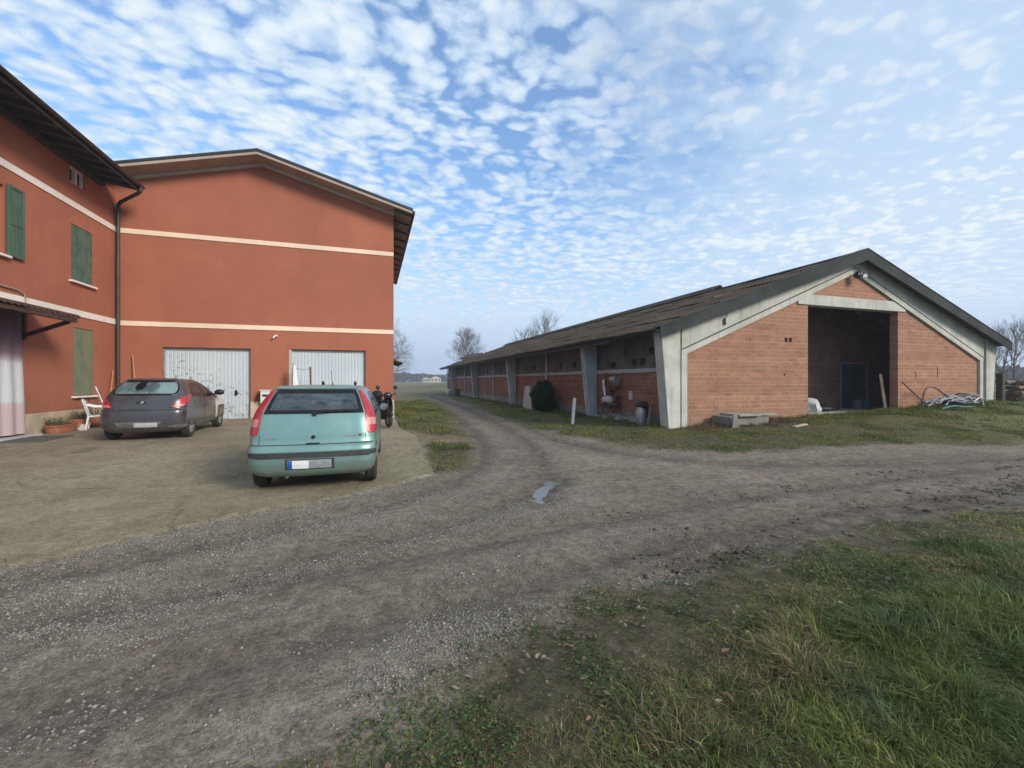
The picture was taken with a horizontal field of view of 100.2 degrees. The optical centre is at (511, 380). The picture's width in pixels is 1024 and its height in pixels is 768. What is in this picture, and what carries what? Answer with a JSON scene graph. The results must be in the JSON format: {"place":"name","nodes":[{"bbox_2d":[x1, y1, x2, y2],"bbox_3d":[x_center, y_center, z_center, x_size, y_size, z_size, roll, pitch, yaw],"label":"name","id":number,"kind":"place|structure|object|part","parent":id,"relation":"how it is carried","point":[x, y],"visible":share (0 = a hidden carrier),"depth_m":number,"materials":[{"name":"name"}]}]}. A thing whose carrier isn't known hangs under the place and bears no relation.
{"place":"outdoors","nodes":[
{"label":"outdoors","id":0,"kind":"place"},
{"bbox_2d":[0,435,73,443],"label":"pavement","id":1,"kind":"structure","parent":0,"point":[36,439],"depth_m":10.25,"materials":[{"name":"grey concrete"}]},
{"bbox_2d":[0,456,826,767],"bbox_3d":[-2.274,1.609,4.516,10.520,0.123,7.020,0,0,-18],"label":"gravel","id":2,"kind":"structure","parent":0,"point":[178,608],"depth_m":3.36,"materials":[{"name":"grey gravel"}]},
{"bbox_2d":[0,391,1023,767],"bbox_3d":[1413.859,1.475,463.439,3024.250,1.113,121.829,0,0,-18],"label":"dirt road","id":3,"kind":"structure","parent":0,"point":[524,453],"depth_m":3.55,"materials":[{"name":"grey gravel"}]},
{"bbox_2d":[394,399,481,474],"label":"yard edge grass","id":4,"kind":"structure","parent":3,"relation":"on","point":[402,409],"depth_m":16.02,"materials":[{"name":"green plant"}]},
{"bbox_2d":[532,481,562,503],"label":"puddle","id":5,"kind":"object","parent":3,"relation":"on","point":[540,493],"visible":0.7,"depth_m":6.34,"materials":[{"name":"grey liquid"}]},
{"bbox_2d":[440,394,664,435],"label":"side verge grass","id":6,"kind":"structure","parent":3,"relation":"on","point":[568,414],"depth_m":17.04,"materials":[{"name":"green plant"}]},
{"bbox_2d":[231,529,1023,767],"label":"fallen leaves","id":7,"kind":"object","parent":3,"relation":"on","point":[326,762],"visible":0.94,"depth_m":2.47,"materials":[{"name":"brown plant"}]},
{"bbox_2d":[336,526,1023,767],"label":"weed leaves","id":8,"kind":"object","parent":3,"relation":"on","point":[493,747],"visible":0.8,"depth_m":2.23,"materials":[{"name":"green plant"}]},
{"bbox_2d":[567,458,1023,584],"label":"mud clods","id":9,"kind":"object","parent":3,"relation":"on","point":[738,551],"visible":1,"depth_m":5.49,"materials":[{"name":"soil"}]},
{"bbox_2d":[0,0,1023,380],"label":"sky","id":10,"kind":"structure","parent":0,"point":[582,161],"materials":[{"name":"blue"}]},
{"bbox_2d":[277,381,1023,767],"bbox_3d":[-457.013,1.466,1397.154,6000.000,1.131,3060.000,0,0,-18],"label":"ground","id":11,"kind":"structure","parent":0,"point":[530,689],"depth_m":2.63,"materials":[{"name":"green plant"}]},
{"bbox_2d":[0,418,435,577],"bbox_3d":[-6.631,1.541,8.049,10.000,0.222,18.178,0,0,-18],"label":"concrete yard","id":12,"kind":"structure","parent":11,"relation":"attached to","point":[90,469],"depth_m":6.50,"materials":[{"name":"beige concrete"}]},
{"bbox_2d":[42,416,77,433],"bbox_3d":[-12.569,1.212,11.879,0.530,0.457,0.923,0,0,-18],"label":"planter","id":13,"kind":"object","parent":12,"relation":"on","point":[55,427],"visible":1,"depth_m":11.69,"materials":[{"name":"ceramic"}]},
{"bbox_2d":[0,64,144,441],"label":"farmhouse","id":14,"kind":"object","parent":12,"relation":"on","point":[60,219],"visible":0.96,"depth_m":12.09,"materials":[{"name":"paint"}]},
{"bbox_2d":[0,184,24,260],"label":"window","id":15,"kind":"structure","parent":14,"relation":"in","point":[15,197],"depth_m":10.72,"materials":[{"name":"green wood"}]},
{"bbox_2d":[0,309,25,436],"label":"door curtain","id":16,"kind":"object","parent":14,"relation":"hanging from","point":[12,411],"depth_m":10.53,"materials":[{"name":"white fabric"}]},
{"bbox_2d":[70,166,82,188],"bbox_3d":[-13.348,-6.200,13.047,0.120,0.490,0.690,0,0,-18],"label":"attic window","id":17,"kind":"structure","parent":14,"relation":"in","point":[76,177],"depth_m":13.06,"materials":[{"name":"grey glass"}]},
{"bbox_2d":[69,224,97,289],"bbox_3d":[-13.357,-3.839,13.270,0.240,1.758,1.230,0,0,-18],"label":"window","id":18,"kind":"structure","parent":14,"relation":"in","point":[81,240],"depth_m":13.25,"materials":[{"name":"green wood"}]},
{"bbox_2d":[71,328,97,397],"bbox_3d":[-13.387,-0.549,13.360,0.240,2.138,1.180,0,0,-18],"label":"window","id":19,"kind":"structure","parent":14,"relation":"in","point":[83,339],"depth_m":13.35,"materials":[{"name":"green wood"}]},
{"bbox_2d":[69,411,93,429],"bbox_3d":[-12.846,1.169,12.734,0.511,0.542,0.605,0,0,-18],"label":"planter","id":20,"kind":"object","parent":12,"relation":"on","point":[79,419],"visible":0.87,"depth_m":12.61,"materials":[{"name":"ceramic"}]},
{"bbox_2d":[76,424,87,430],"bbox_3d":[-12.377,1.366,12.312,0.236,0.253,0.292,0,0,11],"label":"stone","id":21,"kind":"object","parent":12,"relation":"on","point":[81,427],"visible":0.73,"depth_m":12.26,"materials":[{"name":"white stone"}]},
{"bbox_2d":[79,398,100,427],"bbox_3d":[-12.990,0.975,13.306,0.790,0.930,0.668,0,0,-18],"label":"planter","id":22,"kind":"object","parent":12,"relation":"on","point":[95,421],"visible":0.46,"depth_m":13.15,"materials":[{"name":"ceramic"}]},
{"bbox_2d":[81,399,102,430],"bbox_3d":[-12.251,0.978,12.649,0.674,0.910,0.630,0,0,-38],"label":"garden chair","id":23,"kind":"object","parent":12,"relation":"on","point":[88,418],"visible":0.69,"depth_m":12.46,"materials":[{"name":"white plastic"}]},
{"bbox_2d":[94,387,102,402],"bbox_3d":[-12.632,0.805,13.255,0.050,1.257,0.468,0,0,20],"label":"slat","id":24,"kind":"object","parent":12,"relation":"on","point":[99,396],"visible":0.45,"depth_m":13.12,"materials":[{"name":"white plastic"}]},
{"bbox_2d":[110,370,113,391],"bbox_3d":[-13.425,0.527,14.314,0.073,1.816,1.010,0,0,-33],"label":"cane","id":25,"kind":"object","parent":12,"relation":"on","point":[112,380],"visible":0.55,"depth_m":14.45,"materials":[{"name":"brown wood"}]},
{"bbox_2d":[132,355,134,377],"bbox_3d":[-13.146,0.263,15.018,0.452,2.333,0.362,0,0,-18],"label":"broom","id":26,"kind":"object","parent":12,"relation":"on","point":[133,366],"visible":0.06,"depth_m":15.07,"materials":[{"name":"brown wood"}]},
{"bbox_2d":[100,369,223,439],"bbox_3d":[-9.448,0.569,11.914,2.175,1.722,3.953,0,0,-21],"label":"hatchback car","id":27,"kind":"object","parent":12,"relation":"on","point":[185,407],"visible":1,"depth_m":10.38,"materials":[{"name":"grey metal"}]},
{"bbox_3d":[-8.904,0.177,10.469,1.290,0.356,0.447,0,0,-21],"label":"rear window","id":28,"kind":"part","parent":27,"relation":"part of","materials":[{"name":"grey glass"}]},
{"bbox_3d":[-8.477,0.234,11.427,0.165,0.353,0.770,0,0,-21],"label":"side window","id":29,"kind":"part","parent":27,"relation":"part of","materials":[{"name":"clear glass"}]},
{"bbox_3d":[-8.853,0.238,12.317,0.250,0.365,0.980,0,0,-21],"label":"side window","id":30,"kind":"part","parent":27,"relation":"part of","materials":[{"name":"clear glass"}]},
{"bbox_2d":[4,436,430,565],"bbox_3d":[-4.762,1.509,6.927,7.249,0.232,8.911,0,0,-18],"label":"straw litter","id":31,"kind":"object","parent":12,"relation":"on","point":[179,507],"visible":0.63,"depth_m":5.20,"materials":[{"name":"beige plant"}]},
{"bbox_2d":[289,363,298,385],"bbox_3d":[-8.310,0.385,16.301,0.486,2.111,0.493,0,0,-18],"label":"parasol","id":32,"kind":"object","parent":12,"relation":"on","point":[293,378],"visible":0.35,"depth_m":16.25,"materials":[{"name":"fabric"}]},
{"bbox_2d":[296,367,311,384],"bbox_3d":[-7.967,0.470,16.374,0.639,2.022,0.073,0,0,-7],"label":"iron stake","id":33,"kind":"object","parent":12,"relation":"on","point":[310,374],"visible":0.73,"depth_m":16.38,"materials":[{"name":"metal"}]},
{"bbox_2d":[248,372,388,485],"bbox_3d":[-3.325,0.694,7.846,2.043,1.743,3.814,0,0,-16],"label":"hatchback car","id":34,"kind":"object","parent":12,"relation":"on","point":[298,431],"visible":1,"depth_m":6.18,"materials":[{"name":"teal metal"}]},
{"bbox_3d":[-2.904,0.308,6.350,1.351,0.338,0.292,0,0,-16],"label":"rear window","id":35,"kind":"part","parent":34,"relation":"part of","materials":[{"name":"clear glass"}]},
{"bbox_3d":[-2.521,0.349,7.727,0.195,0.349,1.880,0,0,-16],"label":"side window","id":36,"kind":"part","parent":34,"relation":"part of","materials":[{"name":"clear glass"}]},
{"bbox_2d":[372,385,396,426],"bbox_3d":[-4.210,0.808,13.957,0.700,1.339,1.774,0,0,-34],"label":"motor scooter","id":37,"kind":"object","parent":12,"relation":"on","point":[387,415],"visible":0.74,"depth_m":13.53,"materials":[{"name":"metal"}]},
{"bbox_2d":[105,148,414,418],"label":"garage building","id":38,"kind":"structure","parent":11,"relation":"on","point":[246,275],"depth_m":16.34,"materials":[{"name":"paint"}]},
{"bbox_2d":[164,347,250,418],"bbox_3d":[-11.331,0.121,16.000,2.786,2.678,0.100,0,0,-18],"label":"garage door","id":39,"kind":"structure","parent":38,"relation":"in","point":[228,370],"depth_m":16.12,"materials":[{"name":"white paint"}]},
{"bbox_2d":[256,390,271,402],"bbox_3d":[-9.466,0.887,16.317,0.509,1.085,0.242,0,0,-18],"label":"gas meter","id":40,"kind":"object","parent":38,"relation":"attached to","point":[263,394],"visible":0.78,"depth_m":16.24,"materials":[{"name":"white plastic"}]},
{"bbox_2d":[289,349,365,386],"bbox_3d":[-7.410,0.111,17.283,2.836,2.698,0.100,0,0,-18],"label":"garage door","id":41,"kind":"structure","parent":38,"relation":"in","point":[346,367],"depth_m":17.31,"materials":[{"name":"white paint"}]},
{"bbox_2d":[394,321,416,381],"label":"bare tree","id":42,"kind":"object","parent":11,"relation":"on","point":[400,354],"visible":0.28,"depth_m":43.86,"materials":[{"name":"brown plant"}]},
{"bbox_2d":[394,372,446,382],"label":"wood","id":43,"kind":"object","parent":11,"relation":"on","point":[411,377],"visible":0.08,"depth_m":332.72,"materials":[{"name":"grey plant"}]},
{"bbox_2d":[420,376,430,381],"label":"distant house","id":44,"kind":"structure","parent":11,"relation":"on","point":[425,379],"depth_m":272.58,"materials":[{"name":"paint"}]},
{"bbox_2d":[429,375,440,381],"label":"distant house","id":45,"kind":"structure","parent":11,"relation":"on","point":[435,378],"depth_m":279.33,"materials":[{"name":"paint"}]},
{"bbox_2d":[446,389,451,394],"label":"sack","id":46,"kind":"object","parent":11,"relation":"on","point":[448,391],"visible":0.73,"depth_m":47.03,"materials":[{"name":"white plastic"}]},
{"bbox_2d":[453,389,459,395],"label":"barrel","id":47,"kind":"object","parent":11,"relation":"on","point":[456,392],"visible":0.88,"depth_m":43.62,"materials":[{"name":"metal"}]},
{"bbox_2d":[443,327,484,361],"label":"bare tree","id":48,"kind":"object","parent":11,"relation":"on","point":[466,347],"visible":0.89,"depth_m":86.86,"materials":[{"name":"brown plant"}]},
{"bbox_2d":[510,324,538,340],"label":"bare tree","id":49,"kind":"object","parent":11,"relation":"on","point":[525,334],"visible":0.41,"depth_m":84.73,"materials":[{"name":"brown plant"}]},
{"bbox_2d":[523,386,531,409],"bbox_3d":[0.870,0.958,24.326,0.060,1.349,1.494,0,0,-18],"label":"board","id":50,"kind":"object","parent":11,"relation":"on","point":[527,402],"visible":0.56,"depth_m":24.21,"materials":[{"name":"grey wood"}]},
{"bbox_2d":[529,379,556,411],"bbox_3d":[1.586,0.784,21.991,1.267,1.718,2.354,0,0,-18],"label":"evergreen bush","id":51,"kind":"object","parent":11,"relation":"on","point":[542,395],"visible":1,"depth_m":21.47,"materials":[{"name":"green plant"}]},
{"bbox_2d":[527,309,561,336],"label":"bare tree","id":52,"kind":"object","parent":11,"relation":"on","point":[545,327],"visible":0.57,"depth_m":85.91,"materials":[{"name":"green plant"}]},
{"bbox_2d":[571,398,575,423],"bbox_3d":[2.207,1.186,15.399,0.241,1.141,0.108,0,0,-35],"label":"marker post","id":53,"kind":"object","parent":11,"relation":"on","point":[573,411],"visible":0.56,"depth_m":15.37,"materials":[{"name":"white plastic"}]},
{"bbox_2d":[609,413,618,418],"bbox_3d":[4.017,1.393,16.599,0.352,0.320,0.532,0,0,-18],"label":"rubble stone","id":54,"kind":"object","parent":11,"relation":"on","point":[613,415],"visible":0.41,"depth_m":16.45,"materials":[{"name":"stone"}]},
{"bbox_2d":[635,401,648,424],"bbox_3d":[4.438,1.084,14.638,0.473,0.809,0.531,0,0,-18],"label":"barrel","id":55,"kind":"object","parent":11,"relation":"on","point":[642,410],"visible":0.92,"depth_m":14.45,"materials":[{"name":"metal"}]},
{"bbox_2d":[646,407,652,425],"bbox_3d":[4.540,1.203,14.137,0.288,0.697,0.074,0,0,-34],"label":"plank","id":56,"kind":"object","parent":11,"relation":"on","point":[649,415],"visible":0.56,"depth_m":14.12,"materials":[{"name":"grey wood"}]},
{"bbox_2d":[439,248,1012,428],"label":"brick barn","id":57,"kind":"structure","parent":11,"relation":"on","point":[842,332],"depth_m":16.81,"materials":[{"name":"red brick"}]},
{"bbox_2d":[601,373,621,417],"bbox_3d":[3.871,0.638,16.885,0.402,1.924,1.112,0,0,-18],"label":"vacuum pump","id":58,"kind":"object","parent":57,"relation":"attached to","point":[610,401],"visible":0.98,"depth_m":16.66,"materials":[{"name":"grey metal"}]},
{"bbox_2d":[629,391,632,399],"bbox_3d":[4.411,0.540,15.878,0.057,0.320,0.200,0,0,-18],"label":"wall notice","id":59,"kind":"object","parent":57,"relation":"attached to","point":[630,395],"depth_m":15.82,"materials":[{"name":"white paper"}]},
{"bbox_2d":[808,398,821,411],"bbox_3d":[12.291,1.077,17.625,0.766,0.770,0.826,0,0,26],"label":"sack","id":60,"kind":"object","parent":57,"relation":"on","point":[814,405],"visible":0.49,"depth_m":17.34,"materials":[{"name":"white plastic"}]},
{"bbox_2d":[820,404,839,411],"bbox_3d":[13.013,1.165,17.909,1.510,0.376,0.908,0,0,-18],"label":"sack","id":61,"kind":"object","parent":57,"relation":"on","point":[825,407],"visible":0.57,"depth_m":17.57,"materials":[{"name":"black plastic"}]},
{"bbox_2d":[840,362,867,407],"bbox_3d":[15.867,0.205,19.891,1.810,2.110,0.095,0,0,-18],"label":"inner door","id":62,"kind":"structure","parent":57,"relation":"in","point":[853,375],"depth_m":19.87,"materials":[{"name":"blue metal"}]},
{"bbox_2d":[852,398,862,408],"bbox_3d":[15.349,1.009,19.014,0.410,0.505,0.394,0,0,-18],"label":"bucket","id":63,"kind":"object","parent":57,"relation":"on","point":[857,404],"visible":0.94,"depth_m":18.88,"materials":[{"name":"grey plastic"}]},
{"bbox_2d":[859,396,871,408],"bbox_3d":[15.904,0.979,19.248,0.450,0.566,0.433,0,0,-18],"label":"bucket","id":64,"kind":"object","parent":57,"relation":"on","point":[867,403],"visible":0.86,"depth_m":19.08,"materials":[{"name":"blue plastic"}]},
{"bbox_2d":[712,412,776,427],"bbox_3d":[7.417,1.298,13.595,1.949,0.597,0.870,0,0,-18],"label":"concrete pit","id":65,"kind":"object","parent":11,"relation":"on","point":[734,419],"visible":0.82,"depth_m":13.34,"materials":[{"name":"grey concrete"}]},
{"bbox_2d":[570,399,1023,453],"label":"verge grass","id":66,"kind":"structure","parent":11,"relation":"on","point":[910,411],"depth_m":12.93,"materials":[{"name":"green plant"}]},
{"bbox_2d":[879,374,886,407],"bbox_3d":[14.416,0.393,16.641,0.090,1.347,0.902,0,0,31],"label":"plank","id":67,"kind":"object","parent":11,"relation":"on","point":[882,391],"visible":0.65,"depth_m":16.62,"materials":[{"name":"wood"}]},
{"bbox_2d":[901,381,931,409],"bbox_3d":[15.437,0.568,16.334,0.886,1.103,0.070,0,0,44],"label":"plank","id":68,"kind":"object","parent":11,"relation":"on","point":[918,397],"visible":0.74,"depth_m":16.31,"materials":[{"name":"wood"}]},
{"bbox_2d":[926,398,970,406],"bbox_3d":[17.275,0.850,16.893,2.791,0.320,0.224,0,0,-15],"label":"hose","id":69,"kind":"object","parent":11,"relation":"on","point":[932,402],"visible":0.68,"depth_m":16.79,"materials":[{"name":"plastic"}]},
{"bbox_2d":[921,386,959,407],"bbox_3d":[16.788,0.626,16.728,2.308,0.855,0.112,0,0,-18],"label":"hose","id":70,"kind":"object","parent":69,"relation":"on","point":[925,390],"visible":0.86,"depth_m":16.44,"materials":[{"name":"rubber"}]},
{"bbox_2d":[925,396,957,402],"bbox_3d":[16.948,0.743,16.837,1.744,0.262,0.198,0,0,-12],"label":"hose","id":71,"kind":"object","parent":69,"relation":"on","point":[940,398],"visible":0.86,"depth_m":16.78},
{"bbox_2d":[941,405,974,409],"bbox_3d":[17.107,1.004,16.370,2.109,0.155,0.128,0,0,-19],"label":"hose","id":72,"kind":"object","parent":11,"relation":"on","point":[956,406],"visible":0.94,"depth_m":16.21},
{"bbox_2d":[942,393,980,405],"bbox_3d":[18.340,0.893,17.539,2.481,0.814,0.556,0,0,-18],"label":"tarpaulin","id":73,"kind":"object","parent":11,"relation":"on","point":[958,395],"visible":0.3,"depth_m":17.30,"materials":[{"name":"grey plastic"}]},
{"bbox_2d":[944,400,978,405],"bbox_3d":[17.586,0.858,16.844,1.905,0.212,0.248,0,0,-15],"label":"hose","id":74,"kind":"object","parent":11,"relation":"on","point":[948,401],"visible":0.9,"depth_m":16.91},
{"bbox_2d":[950,396,983,401],"bbox_3d":[17.991,0.713,16.795,1.904,0.229,0.259,0,0,-16],"label":"hose","id":75,"kind":"object","parent":11,"relation":"on","point":[972,400],"visible":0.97,"depth_m":16.67,"materials":[{"name":"plastic"}]},
{"bbox_2d":[968,394,983,405],"bbox_3d":[18.433,0.752,17.023,0.548,0.461,0.078,0,0,19],"label":"hose","id":76,"kind":"object","parent":75,"relation":"on","point":[982,402],"visible":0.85,"depth_m":16.97,"materials":[{"name":"plastic"}]},
{"bbox_2d":[996,373,1004,401],"bbox_3d":[21.753,0.439,19.057,0.220,1.550,0.220,0,0,-18],"label":"fence post","id":77,"kind":"object","parent":11,"relation":"on","point":[1000,386],"visible":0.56,"depth_m":18.98,"materials":[{"name":"grey wood"}]},
{"bbox_2d":[993,327,1017,387],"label":"bare tree","id":78,"kind":"object","parent":11,"relation":"on","point":[1000,346],"visible":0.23,"depth_m":55.94,"materials":[{"name":"brown plant"}]},
{"bbox_2d":[989,315,1023,373],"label":"bare tree","id":79,"kind":"object","parent":11,"relation":"on","point":[1004,361],"visible":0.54,"depth_m":53.54,"materials":[{"name":"brown plant"}]},
{"bbox_2d":[992,313,1023,379],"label":"bare tree","id":80,"kind":"object","parent":11,"relation":"on","point":[1016,335],"visible":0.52,"depth_m":58.79,"materials":[{"name":"brown plant"}]},
{"bbox_2d":[993,378,1023,401],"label":"brushwood","id":81,"kind":"object","parent":11,"relation":"on","point":[1011,390],"visible":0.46,"depth_m":19.03,"materials":[{"name":"brown wood"}]},
{"bbox_2d":[994,365,1023,382],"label":"wood","id":82,"kind":"object","parent":11,"relation":"on","point":[1019,372],"visible":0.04,"depth_m":135.98,"materials":[{"name":"grey plant"}]},
{"bbox_2d":[1014,316,1023,341],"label":"bare tree","id":83,"kind":"object","parent":11,"relation":"on","point":[1020,330],"visible":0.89,"depth_m":56.27,"materials":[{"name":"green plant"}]},
{"bbox_2d":[1017,395,1023,401],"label":"log","id":84,"kind":"object","parent":11,"relation":"on","point":[1020,400],"visible":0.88,"depth_m":18.85,"materials":[{"name":"brown wood"}]},
{"bbox_3d":[23.842,0.736,19.735,2.093,0.375,0.659,0,0,-18],"label":"log","id":85,"kind":"object","parent":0,"visible":0},
{"bbox_2d":[1006,390,1013,395],"bbox_3d":[23.803,0.460,19.898,1.770,0.455,0.420,0,0,-14],"label":"log","id":86,"kind":"object","parent":85,"relation":"on","point":[1008,392],"visible":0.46,"depth_m":19.75,"materials":[{"name":"brown wood"}]},
{"bbox_3d":[23.838,0.336,20.083,1.738,0.279,0.440,0,0,-18],"label":"log","id":87,"kind":"object","parent":86,"relation":"on","visible":0},
{"bbox_2d":[1005,380,1015,384],"bbox_3d":[23.381,0.065,19.809,1.958,0.258,0.365,0,0,-23],"label":"log","id":88,"kind":"object","parent":87,"relation":"on","point":[1008,382],"visible":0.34,"depth_m":19.49,"materials":[{"name":"brown wood"}]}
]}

